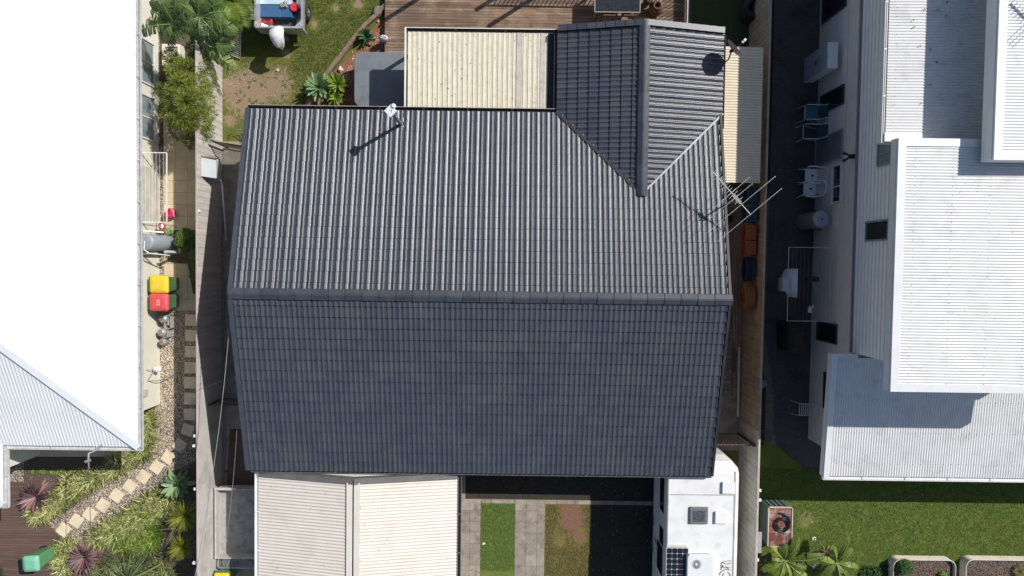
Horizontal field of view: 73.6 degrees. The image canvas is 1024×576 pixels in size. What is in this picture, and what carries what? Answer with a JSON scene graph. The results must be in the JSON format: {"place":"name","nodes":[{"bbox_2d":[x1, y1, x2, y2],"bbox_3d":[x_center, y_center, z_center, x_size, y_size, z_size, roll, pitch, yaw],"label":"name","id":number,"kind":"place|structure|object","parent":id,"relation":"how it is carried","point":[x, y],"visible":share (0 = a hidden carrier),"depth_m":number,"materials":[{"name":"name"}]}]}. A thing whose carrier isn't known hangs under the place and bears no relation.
{"place":"outdoors","nodes":[
{"label":"outdoors","id":0,"kind":"place"},
{"bbox_2d":[24,406,154,522],"bbox_3d":[-14.459,6.197,23.523,5.738,0.001,2.470,-21,92,1],"label":"garden bed","id":1,"kind":"object","parent":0,"point":[36,463],"visible":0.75,"depth_m":23.52,"materials":[{"name":"green plant"}]},
{"bbox_2d":[17,476,53,512],"bbox_3d":[-16.237,7.153,23.285,1.309,0.630,1.398,1,92,0],"label":"bromeliad","id":2,"kind":"object","parent":1,"relation":"on","point":[31,497],"visible":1,"depth_m":23.30,"materials":[{"name":"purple plant"}]},
{"bbox_2d":[19,464,113,530],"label":"variegated grass","id":3,"kind":"structure","parent":1,"relation":"on","point":[71,487],"depth_m":23.39,"materials":[{"name":"green plant"}]},
{"bbox_2d":[98,449,144,481],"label":"variegated grass","id":4,"kind":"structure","parent":1,"relation":"on","point":[118,463],"depth_m":23.35,"materials":[{"name":"green plant"}]},
{"bbox_2d":[128,407,161,467],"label":"variegated grass","id":5,"kind":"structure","parent":1,"relation":"on","point":[150,425],"depth_m":23.34,"materials":[{"name":"green plant"}]},
{"bbox_2d":[3,28,219,540],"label":"gravel path","id":6,"kind":"structure","parent":0,"point":[16,472],"depth_m":23.50,"materials":[{"name":"beige gravel"}]},
{"bbox_2d":[37,448,103,456],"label":"porch slab","id":7,"kind":"structure","parent":6,"relation":"on","point":[64,453],"depth_m":23.48,"materials":[{"name":"grey concrete"}]},
{"bbox_2d":[149,293,178,310],"bbox_3d":[-11.561,0.453,22.801,0.674,1.052,0.581,1,92,0],"label":"wheelie bin","id":8,"kind":"object","parent":6,"relation":"on","point":[162,302],"visible":1,"depth_m":22.30,"materials":[{"name":"plastic"}]},
{"bbox_2d":[159,204,185,402],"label":"gravel","id":9,"kind":"structure","parent":6,"relation":"on","point":[170,348],"depth_m":23.39,"materials":[{"name":"beige gravel"}]},
{"bbox_2d":[67,461,196,575],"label":"garden bed","id":10,"kind":"object","parent":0,"point":[186,569],"visible":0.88,"depth_m":23.61,"materials":[{"name":"green plant"}]},
{"bbox_2d":[44,531,86,575],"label":"variegated grass","id":11,"kind":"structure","parent":10,"relation":"on","point":[59,561],"depth_m":23.48,"materials":[{"name":"green plant"}]},
{"bbox_2d":[65,540,102,575],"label":"bromeliad","id":12,"kind":"object","parent":10,"relation":"on","point":[79,563],"visible":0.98,"depth_m":23.37,"materials":[{"name":"purple plant"}]},
{"bbox_2d":[27,475,191,575],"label":"leaf litter","id":13,"kind":"object","parent":10,"relation":"on","point":[127,508],"visible":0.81,"depth_m":23.57,"materials":[{"name":"brown plant"}]},
{"bbox_2d":[77,543,180,575],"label":"yellow palm grass","id":14,"kind":"object","parent":10,"relation":"on","point":[104,570],"visible":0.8,"depth_m":23.46,"materials":[{"name":"green plant"}]},
{"bbox_2d":[79,484,181,552],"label":"variegated grass","id":15,"kind":"structure","parent":10,"relation":"on","point":[157,501],"depth_m":23.42,"materials":[{"name":"green plant"}]},
{"bbox_2d":[102,501,169,558],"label":"green lilies","id":16,"kind":"object","parent":10,"relation":"on","point":[143,544],"visible":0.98,"depth_m":23.45,"materials":[{"name":"green plant"}]},
{"bbox_2d":[109,551,172,575],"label":"fan palm","id":17,"kind":"object","parent":10,"relation":"on","point":[129,573],"visible":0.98,"depth_m":22.82,"materials":[{"name":"green plant"}]},
{"bbox_2d":[160,468,195,498],"bbox_3d":[-11.406,6.686,23.136,1.063,0.761,1.020,34,92,-1],"label":"agave","id":18,"kind":"object","parent":10,"relation":"on","point":[174,486],"visible":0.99,"depth_m":23.21,"materials":[{"name":"green plant"}]},
{"bbox_2d":[166,497,196,533],"bbox_3d":[-10.900,7.622,22.813,1.299,1.534,1.313,1,92,0],"label":"dracaena","id":19,"kind":"object","parent":10,"relation":"on","point":[183,517],"visible":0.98,"depth_m":22.60,"materials":[{"name":"green plant"}]},
{"bbox_2d":[166,531,196,560],"bbox_3d":[-11.038,8.647,22.957,1.094,1.318,1.036,1,92,0],"label":"dracaena","id":20,"kind":"object","parent":10,"relation":"on","point":[180,547],"visible":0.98,"depth_m":22.78,"materials":[{"name":"green plant"}]},
{"bbox_2d":[163,109,195,310],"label":"paved path","id":21,"kind":"structure","parent":0,"point":[181,174],"depth_m":23.18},
{"bbox_2d":[143,230,178,255],"bbox_3d":[-11.563,-1.464,22.500,0.838,1.524,0.835,1,92,0],"label":"water heater","id":22,"kind":"object","parent":21,"relation":"on","point":[156,242],"visible":0.84,"depth_m":22.23,"materials":[{"name":"grey metal"}]},
{"bbox_2d":[149,275,178,292],"bbox_3d":[-11.551,-0.134,22.780,0.674,1.052,0.581,1,92,0],"label":"wheelie bin","id":23,"kind":"object","parent":21,"relation":"on","point":[161,284],"visible":1,"depth_m":22.28,"materials":[{"name":"plastic"}]},
{"bbox_2d":[168,230,197,293],"bbox_3d":[-11.177,-0.888,23.252,1.065,0.001,2.180,1,92,0],"label":"garden bed","id":24,"kind":"object","parent":21,"relation":"on","point":[181,257],"visible":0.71,"depth_m":23.25,"materials":[{"name":"soil"}]},
{"bbox_2d":[174,227,195,253],"bbox_3d":[-10.772,-1.586,22.795,0.740,0.959,0.932,1,92,0],"label":"green shrub","id":25,"kind":"object","parent":24,"relation":"on","point":[181,238],"visible":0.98,"depth_m":22.52,"materials":[{"name":"green plant"}]},
{"bbox_2d":[158,0,222,143],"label":"garden bed","id":26,"kind":"object","parent":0,"point":[163,78],"visible":0.2,"depth_m":23.05,"materials":[{"name":"soil"}]},
{"bbox_2d":[142,0,196,48],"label":"strelitzia plant","id":27,"kind":"object","parent":26,"relation":"on","point":[165,20],"visible":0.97,"depth_m":20.61,"materials":[{"name":"green plant"}]},
{"bbox_2d":[162,44,184,68],"bbox_3d":[-11.314,-7.737,22.869,0.594,0.350,0.714,1,92,0],"label":"planter box","id":28,"kind":"object","parent":26,"relation":"on","point":[180,49],"visible":0.49,"depth_m":22.73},
{"bbox_2d":[152,46,219,150],"bbox_3d":[-10.280,-6.014,21.807,2.259,2.632,3.403,1,92,0],"label":"bamboo shrub","id":29,"kind":"object","parent":26,"relation":"on","point":[188,93],"visible":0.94,"depth_m":21.25,"materials":[{"name":"green plant"}]},
{"bbox_2d":[223,141,241,469],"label":"side path","id":30,"kind":"structure","parent":0,"point":[231,160],"depth_m":23.30,"materials":[{"name":"concrete"}]},
{"bbox_2d":[227,429,254,484],"bbox_3d":[-9.304,5.806,23.499,1.005,0.001,1.957,1,92,0],"label":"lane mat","id":31,"kind":"object","parent":30,"relation":"on","point":[242,476],"visible":0.6,"depth_m":23.51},
{"bbox_2d":[223,0,384,141],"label":"back lawn","id":32,"kind":"structure","parent":0,"point":[271,90],"depth_m":23.05,"materials":[{"name":"green plant"}]},
{"bbox_2d":[177,0,237,45],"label":"strelitzia plant","id":33,"kind":"object","parent":32,"relation":"on","point":[210,17],"visible":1,"depth_m":20.48,"materials":[{"name":"green plant"}]},
{"bbox_2d":[184,31,238,71],"bbox_3d":[-9.452,-7.549,22.040,1.607,2.025,1.060,10,92,0],"label":"strelitzia plant","id":34,"kind":"object","parent":32,"relation":"on","point":[217,50],"visible":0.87,"depth_m":21.35,"materials":[{"name":"green plant"}]},
{"bbox_2d":[214,0,255,33],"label":"palm","id":35,"kind":"object","parent":32,"relation":"on","point":[238,11],"visible":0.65,"depth_m":21.42,"materials":[{"name":"green plant"}]},
{"bbox_2d":[297,3,310,34],"bbox_3d":[-7.458,-10.392,22.651,1.524,0.562,4.000,1,92,0],"label":"boat trailer","id":36,"kind":"object","parent":32,"relation":"on","point":[308,11],"visible":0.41,"depth_m":22.61,"materials":[{"name":"metal"}]},
{"bbox_2d":[254,0,306,33],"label":"aluminium dinghy","id":37,"kind":"object","parent":36,"relation":"on","point":[283,18],"visible":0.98,"depth_m":22.20,"materials":[{"name":"silver metal"}]},
{"bbox_2d":[269,26,288,49],"bbox_3d":[-7.517,-8.065,22.212,0.473,1.145,0.660,1,92,0],"label":"outboard motor","id":38,"kind":"object","parent":37,"relation":"attached to","point":[278,36],"visible":1,"depth_m":21.78,"materials":[{"name":"white plastic"}]},
{"bbox_2d":[312,20,384,107],"bbox_3d":[-5.487,-7.229,23.052,3.449,0.001,3.597,1,92,0],"label":"mulch bed","id":39,"kind":"object","parent":32,"relation":"on","point":[372,48],"visible":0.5,"depth_m":23.04,"materials":[{"name":"brown soil"}]},
{"bbox_2d":[304,72,330,104],"bbox_3d":[-6.446,-6.715,22.650,1.140,0.879,1.007,40,92,-1],"label":"agave","id":40,"kind":"object","parent":39,"relation":"on","point":[317,86],"visible":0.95,"depth_m":22.70,"materials":[{"name":"green plant"}]},
{"bbox_2d":[325,71,351,94],"bbox_3d":[-5.798,-6.788,22.609,0.839,0.695,0.829,1,92,0],"label":"agave","id":41,"kind":"object","parent":39,"relation":"on","point":[335,81],"visible":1,"depth_m":22.71,"materials":[{"name":"green plant"}]},
{"bbox_2d":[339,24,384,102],"bbox_3d":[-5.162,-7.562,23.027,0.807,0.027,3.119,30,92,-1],"label":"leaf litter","id":42,"kind":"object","parent":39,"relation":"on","point":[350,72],"visible":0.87,"depth_m":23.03,"materials":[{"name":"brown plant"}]},
{"bbox_2d":[356,27,375,46],"bbox_3d":[-4.874,-8.371,22.737,0.699,0.498,0.628,1,92,0],"label":"agave","id":43,"kind":"object","parent":39,"relation":"on","point":[366,34],"visible":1,"depth_m":22.78,"materials":[{"name":"green plant"}]},
{"bbox_2d":[354,52,407,106],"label":"spa pool","id":44,"kind":"structure","parent":39,"relation":"on","point":[378,78],"depth_m":22.28,"materials":[{"name":"grey plastic"}]},
{"bbox_2d":[338,23,367,59],"bbox_3d":[-5.335,-8.269,22.925,0.144,0.200,1.411,39,92,-1],"label":"edging sleeper","id":45,"kind":"object","parent":32,"relation":"on","point":[347,47],"visible":0.95,"depth_m":22.83,"materials":[{"name":"brown wood"}]},
{"bbox_2d":[227,19,732,477],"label":"tiled house","id":46,"kind":"structure","parent":0,"point":[487,291],"depth_m":19.95,"materials":[{"name":"tile"}]},
{"bbox_2d":[707,170,781,238],"bbox_3d":[6.102,-2.653,19.844,2.431,1.950,1.594,-39,92,1],"label":"tv antenna","id":47,"kind":"object","parent":46,"relation":"attached to","point":[736,198],"visible":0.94,"depth_m":18.95,"materials":[{"name":"metal"}]},
{"bbox_2d":[222,0,776,565],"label":"ground","id":48,"kind":"structure","parent":0,"point":[768,386],"depth_m":23.40,"materials":[{"name":"grey concrete"}]},
{"bbox_2d":[0,482,63,575],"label":"front deck","id":49,"kind":"structure","parent":48,"relation":"on","point":[19,540],"depth_m":23.55,"materials":[{"name":"brown wood"}]},
{"bbox_2d":[22,545,55,571],"bbox_3d":[-15.899,9.084,23.035,0.593,1.068,0.530,-3,92,0],"label":"wheelie bin","id":50,"kind":"object","parent":49,"relation":"on","point":[40,558],"visible":1,"depth_m":22.63,"materials":[{"name":"plastic"}]},
{"bbox_2d":[0,0,159,507],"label":"white roofed house","id":51,"kind":"structure","parent":48,"relation":"on","point":[79,319],"depth_m":20.14,"materials":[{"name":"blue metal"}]},
{"bbox_2d":[136,164,159,225],"bbox_3d":[-11.957,-3.016,22.248,0.030,1.880,1.893,1,92,0],"label":"door","id":52,"kind":"structure","parent":51,"relation":"in","point":[152,195],"depth_m":22.64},
{"bbox_2d":[142,37,154,87],"bbox_3d":[-11.897,-7.363,22.339,0.055,0.854,1.438,1,92,0],"label":"window","id":53,"kind":"structure","parent":51,"relation":"in","point":[148,48],"depth_m":22.39,"materials":[{"name":"grey glass"}]},
{"bbox_2d":[142,93,154,141],"bbox_3d":[-11.921,-5.577,22.383,0.055,0.855,1.443,1,92,0],"label":"window","id":54,"kind":"structure","parent":51,"relation":"in","point":[148,102],"depth_m":22.43,"materials":[{"name":"grey glass"}]},
{"bbox_2d":[142,152,167,222],"bbox_3d":[-11.528,-3.240,22.050,0.840,0.030,2.264,1,92,0],"label":"folding clothesline","id":55,"kind":"object","parent":51,"relation":"attached to","point":[163,186],"visible":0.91,"depth_m":22.04,"materials":[{"name":"white paint"}]},
{"bbox_2d":[192,21,222,575],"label":"paling fence","id":56,"kind":"object","parent":48,"relation":"on","point":[209,204],"visible":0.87,"depth_m":22.28,"materials":[{"name":"white paint"}]},
{"bbox_2d":[201,156,219,178],"bbox_3d":[-9.636,-3.848,21.843,0.467,0.672,0.665,1,92,0],"label":"wall cabinet","id":57,"kind":"object","parent":56,"relation":"attached to","point":[210,167],"depth_m":21.76,"materials":[{"name":"white metal"}]},
{"bbox_2d":[224,473,465,575],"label":"driveway slab","id":58,"kind":"structure","parent":48,"relation":"on","point":[246,572],"depth_m":23.64,"materials":[{"name":"concrete"}]},
{"bbox_2d":[214,485,254,568],"bbox_3d":[-9.047,8.077,23.141,2.248,0.850,2.922,1,92,0],"label":"box trailer","id":59,"kind":"object","parent":58,"relation":"on","point":[240,538],"visible":0.81,"depth_m":23.09,"materials":[{"name":"metal"}]},
{"bbox_2d":[255,471,461,575],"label":"carport","id":60,"kind":"object","parent":58,"relation":"on","point":[416,519],"visible":0.96,"depth_m":20.84,"materials":[{"name":"beige metal"}]},
{"bbox_2d":[385,0,686,109],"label":"deck","id":61,"kind":"structure","parent":48,"relation":"on","point":[400,15],"depth_m":22.72,"materials":[{"name":"brown wood"}]},
{"bbox_2d":[404,27,554,107],"bbox_3d":[-0.967,-6.683,21.875,4.572,2.410,2.405,1,92,0],"label":"patio cover","id":62,"kind":"object","parent":61,"relation":"on","point":[500,59],"visible":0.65,"depth_m":20.71,"materials":[{"name":"metal"}]},
{"bbox_2d":[593,0,640,18],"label":"outdoor table","id":63,"kind":"object","parent":61,"relation":"on","point":[617,6],"visible":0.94,"depth_m":21.98,"materials":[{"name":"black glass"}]},
{"bbox_2d":[462,450,737,575],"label":"front yard","id":64,"kind":"structure","parent":48,"relation":"on","point":[571,514],"depth_m":23.60,"materials":[{"name":"brown soil"}]},
{"bbox_2d":[480,503,515,575],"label":"front lawn strip","id":65,"kind":"object","parent":64,"relation":"on","point":[497,573],"visible":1,"depth_m":23.61,"materials":[{"name":"green plant"}]},
{"bbox_2d":[544,504,592,575],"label":"verge grass","id":66,"kind":"structure","parent":64,"relation":"on","point":[569,552],"depth_m":23.61,"materials":[{"name":"green plant"}]},
{"bbox_2d":[588,505,652,575],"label":"shaded bed","id":67,"kind":"object","parent":64,"relation":"on","point":[607,548],"visible":0.67,"depth_m":23.61,"materials":[{"name":"soil"}]},
{"bbox_2d":[650,448,738,575],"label":"caravan","id":68,"kind":"object","parent":64,"relation":"on","point":[694,522],"visible":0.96,"depth_m":21.15,"materials":[{"name":"white metal"}]},
{"bbox_2d":[723,46,763,187],"bbox_3d":[7.020,-5.351,22.042,1.319,2.170,4.140,1,92,0],"label":"lean to roof","id":69,"kind":"object","parent":48,"relation":"on","point":[742,113],"visible":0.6,"depth_m":21.00,"materials":[{"name":"beige metal"}]},
{"bbox_2d":[739,0,755,22],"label":"tyre stack","id":70,"kind":"object","parent":48,"relation":"on","point":[747,15],"visible":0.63,"depth_m":22.45,"materials":[{"name":"rubber"}]},
{"bbox_2d":[736,0,771,575],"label":"boundary fence","id":71,"kind":"object","parent":48,"relation":"on","point":[749,499],"visible":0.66,"depth_m":22.05,"materials":[{"name":"white paint"}]},
{"bbox_2d":[739,284,754,309],"bbox_3d":[7.587,0.293,22.074,0.328,0.624,0.828,1,92,0],"label":"crab pot","id":72,"kind":"object","parent":71,"relation":"attached to","point":[746,297],"visible":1,"depth_m":21.89,"materials":[{"name":"fabric"}]},
{"bbox_2d":[742,257,753,280],"bbox_3d":[7.598,-0.608,22.042,0.248,0.484,0.808,1,92,0],"label":"crab pot","id":73,"kind":"object","parent":71,"relation":"hanging from","point":[748,268],"visible":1,"depth_m":21.89,"materials":[{"name":"blue fabric"}]},
{"bbox_2d":[741,241,755,254],"bbox_3d":[7.607,-1.287,22.018,0.328,0.484,0.468,1,92,0],"label":"crab pot","id":74,"kind":"object","parent":71,"relation":"attached to","point":[748,247],"visible":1,"depth_m":21.81,"materials":[{"name":"orange fabric"}]},
{"bbox_2d":[741,205,756,222],"bbox_3d":[7.622,-2.373,21.981,0.328,0.524,0.548,1,92,0],"label":"crab pot","id":75,"kind":"object","parent":71,"relation":"attached to","point":[752,218],"visible":0.96,"depth_m":21.77,"materials":[{"name":"fabric"}]},
{"bbox_2d":[741,225,756,240],"bbox_3d":[7.614,-1.773,22.002,0.328,0.504,0.488,1,92,0],"label":"crab pot","id":76,"kind":"object","parent":71,"relation":"attached to","point":[748,232],"visible":1,"depth_m":21.79,"materials":[{"name":"orange fabric"}]},
{"bbox_2d":[742,186,757,203],"bbox_3d":[7.630,-2.986,21.959,0.328,0.524,0.548,1,92,0],"label":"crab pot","id":77,"kind":"object","parent":71,"relation":"attached to","point":[749,192],"visible":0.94,"depth_m":21.74,"materials":[{"name":"fabric"}]},
{"bbox_2d":[808,0,1023,482],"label":"white two storey house","id":78,"kind":"structure","parent":48,"relation":"on","point":[911,232],"depth_m":17.80,"materials":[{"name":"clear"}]},
{"bbox_2d":[787,247,837,321],"bbox_3d":[9.451,-0.114,21.559,1.543,0.032,2.353,1,92,0],"label":"folding clothesline","id":79,"kind":"object","parent":78,"relation":"attached to","point":[812,272],"visible":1,"depth_m":21.55,"materials":[{"name":"grey metal"}]},
{"bbox_2d":[781,269,797,297],"bbox_3d":[8.851,-0.162,21.853,0.285,0.610,0.907,1,92,0],"label":"hanging cloth","id":80,"kind":"object","parent":79,"relation":"hanging from","point":[793,278],"visible":0.76,"depth_m":21.67,"materials":[{"name":"white fabric"}]},
{"bbox_2d":[816,322,837,344],"bbox_3d":[10.184,1.439,22.157,0.035,1.423,0.638,1,92,0],"label":"window","id":81,"kind":"structure","parent":78,"relation":"in","point":[825,332],"depth_m":22.12,"materials":[{"name":"black glass"}]},
{"bbox_2d":[814,128,843,165],"bbox_3d":[10.262,-4.526,22.201,0.035,1.949,0.936,1,92,0],"label":"sliding door","id":82,"kind":"structure","parent":78,"relation":"in","point":[829,149],"depth_m":22.13,"materials":[{"name":"grey glass"}]},
{"bbox_2d":[820,84,844,111],"bbox_3d":[10.282,-6.051,22.002,0.035,1.643,0.612,1,92,0],"label":"window","id":83,"kind":"structure","parent":78,"relation":"in","point":[834,98],"depth_m":21.84,"materials":[{"name":"black glass"}]},
{"bbox_2d":[821,0,846,24],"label":"window","id":84,"kind":"structure","parent":78,"relation":"in","point":[829,8],"depth_m":22.20,"materials":[{"name":"black glass"}]},
{"bbox_2d":[830,163,841,204],"bbox_3d":[10.244,-3.297,21.617,0.060,0.623,1.313,1,92,0],"label":"window","id":85,"kind":"structure","parent":78,"relation":"in","point":[836,170],"depth_m":21.64,"materials":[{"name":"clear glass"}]},
{"bbox_2d":[864,219,887,241],"bbox_3d":[10.156,-1.599,19.056,0.035,1.214,0.576,1,92,0],"label":"window","id":86,"kind":"structure","parent":78,"relation":"in","point":[876,230],"depth_m":19.08,"materials":[{"name":"black glass"}]},
{"bbox_2d":[876,143,890,166],"bbox_3d":[10.188,-3.684,18.730,0.045,0.692,0.662,1,92,0],"label":"window","id":87,"kind":"structure","parent":78,"relation":"in","point":[883,156],"depth_m":18.78,"materials":[{"name":"grey glass"}]},
{"bbox_2d":[461,499,653,575],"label":"paved driveway","id":88,"kind":"structure","parent":0,"point":[529,531],"depth_m":23.58,"materials":[{"name":"beige concrete"}]},
{"bbox_2d":[465,474,653,500],"bbox_3d":[2.656,6.361,23.528,8.500,0.001,1.887,1,92,0],"label":"porch","id":89,"kind":"object","parent":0,"point":[553,487],"visible":0.2,"depth_m":23.55,"materials":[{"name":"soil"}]},
{"bbox_2d":[691,0,748,46],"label":"shaded lawn","id":90,"kind":"structure","parent":0,"point":[724,13],"depth_m":22.99,"materials":[{"name":"green plant"}]},
{"bbox_2d":[717,190,743,450],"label":"side path","id":91,"kind":"structure","parent":0,"point":[729,421],"depth_m":23.38,"materials":[{"name":"concrete"}]},
{"bbox_2d":[722,282,734,395],"bbox_3d":[7.288,1.702,22.973,0.330,0.070,3.838,1,92,0],"label":"ladder","id":92,"kind":"object","parent":91,"relation":"on","point":[732,359],"visible":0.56,"depth_m":22.98,"materials":[{"name":"grey metal"}]},
{"bbox_2d":[717,433,755,446],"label":"side gate","id":93,"kind":"structure","parent":91,"relation":"on","point":[744,438],"depth_m":22.41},
{"bbox_2d":[751,0,774,444],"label":"garden bed","id":94,"kind":"object","parent":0,"point":[768,187],"visible":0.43,"depth_m":23.14,"materials":[{"name":"brown soil"}]},
{"bbox_2d":[765,0,820,475],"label":"patio slab","id":95,"kind":"structure","parent":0,"point":[796,40],"depth_m":23.21,"materials":[{"name":"grey concrete"}]},
{"bbox_2d":[777,320,805,351],"bbox_3d":[9.374,1.641,22.836,0.688,1.070,1.050,1,92,0],"label":"covered barbecue","id":96,"kind":"object","parent":95,"relation":"on","point":[791,335],"visible":1,"depth_m":22.48,"materials":[{"name":"black plastic"}]},
{"bbox_2d":[796,179,826,197],"bbox_3d":[9.966,-3.299,22.754,0.640,0.871,0.612,1,92,0],"label":"plastic chair","id":97,"kind":"object","parent":95,"relation":"on","point":[809,190],"visible":0.91,"depth_m":22.74,"materials":[{"name":"white plastic"}]},
{"bbox_2d":[798,165,826,184],"bbox_3d":[10.012,-3.736,22.739,0.640,0.871,0.612,1,92,0],"label":"plastic chair","id":98,"kind":"object","parent":95,"relation":"on","point":[811,173],"visible":0.97,"depth_m":22.73,"materials":[{"name":"white plastic"}]},
{"bbox_2d":[796,123,828,141],"bbox_3d":[9.957,-5.159,22.659,0.754,0.945,0.516,1,92,0],"label":"folding chair","id":99,"kind":"object","parent":95,"relation":"on","point":[822,130],"visible":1,"depth_m":22.49,"materials":[{"name":"teal fabric"}]},
{"bbox_2d":[795,210,829,231],"bbox_3d":[9.859,-2.219,22.513,0.588,1.423,0.710,1,92,0],"label":"water heater","id":100,"kind":"object","parent":95,"relation":"on","point":[813,220],"visible":1,"depth_m":22.06,"materials":[{"name":"white metal"}]},
{"bbox_2d":[797,104,828,123],"bbox_3d":[10.001,-5.790,22.637,0.754,0.945,0.516,1,92,0],"label":"folding chair","id":101,"kind":"object","parent":95,"relation":"on","point":[816,113],"visible":1,"depth_m":22.65,"materials":[{"name":"teal fabric"}]},
{"bbox_2d":[804,42,837,82],"bbox_3d":[9.970,-7.277,22.154,0.346,1.750,0.800,1,92,0],"label":"storage cabinet","id":102,"kind":"object","parent":95,"relation":"on","point":[820,62],"visible":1,"depth_m":21.76,"materials":[{"name":"metal"}]},
{"bbox_2d":[757,445,1023,575],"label":"lawn","id":103,"kind":"structure","parent":0,"point":[771,457],"depth_m":23.58,"materials":[{"name":"green plant"}]},
{"bbox_2d":[759,498,792,546],"bbox_3d":[8.917,7.932,23.161,0.821,0.860,1.350,1,92,0],"label":"garden bin","id":104,"kind":"object","parent":103,"relation":"on","point":[771,510],"visible":0.98,"depth_m":22.77,"materials":[{"name":"green metal"}]},
{"bbox_2d":[762,536,824,575],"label":"banana plant","id":105,"kind":"object","parent":103,"relation":"on","point":[790,553],"visible":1,"depth_m":22.71,"materials":[{"name":"green plant"}]},
{"bbox_2d":[819,535,859,575],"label":"banana plant","id":106,"kind":"object","parent":103,"relation":"on","point":[842,555],"visible":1,"depth_m":22.77,"materials":[{"name":"green plant"}]},
{"bbox_2d":[858,563,888,575],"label":"weeds","id":107,"kind":"object","parent":103,"relation":"on","point":[881,571],"visible":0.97,"depth_m":23.58,"materials":[{"name":"green plant"}]},
{"bbox_2d":[887,555,955,575],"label":"raised bed","id":108,"kind":"object","parent":103,"relation":"on","point":[929,565],"visible":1,"depth_m":23.41,"materials":[{"name":"concrete"}]},
{"bbox_2d":[896,558,913,575],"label":"round bush","id":109,"kind":"object","parent":108,"relation":"on","point":[907,568],"visible":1,"depth_m":23.15,"materials":[{"name":"green plant"}]},
{"bbox_2d":[959,555,1023,575],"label":"raised bed","id":110,"kind":"object","parent":103,"relation":"on","point":[978,565],"visible":1,"depth_m":23.41,"materials":[{"name":"concrete"}]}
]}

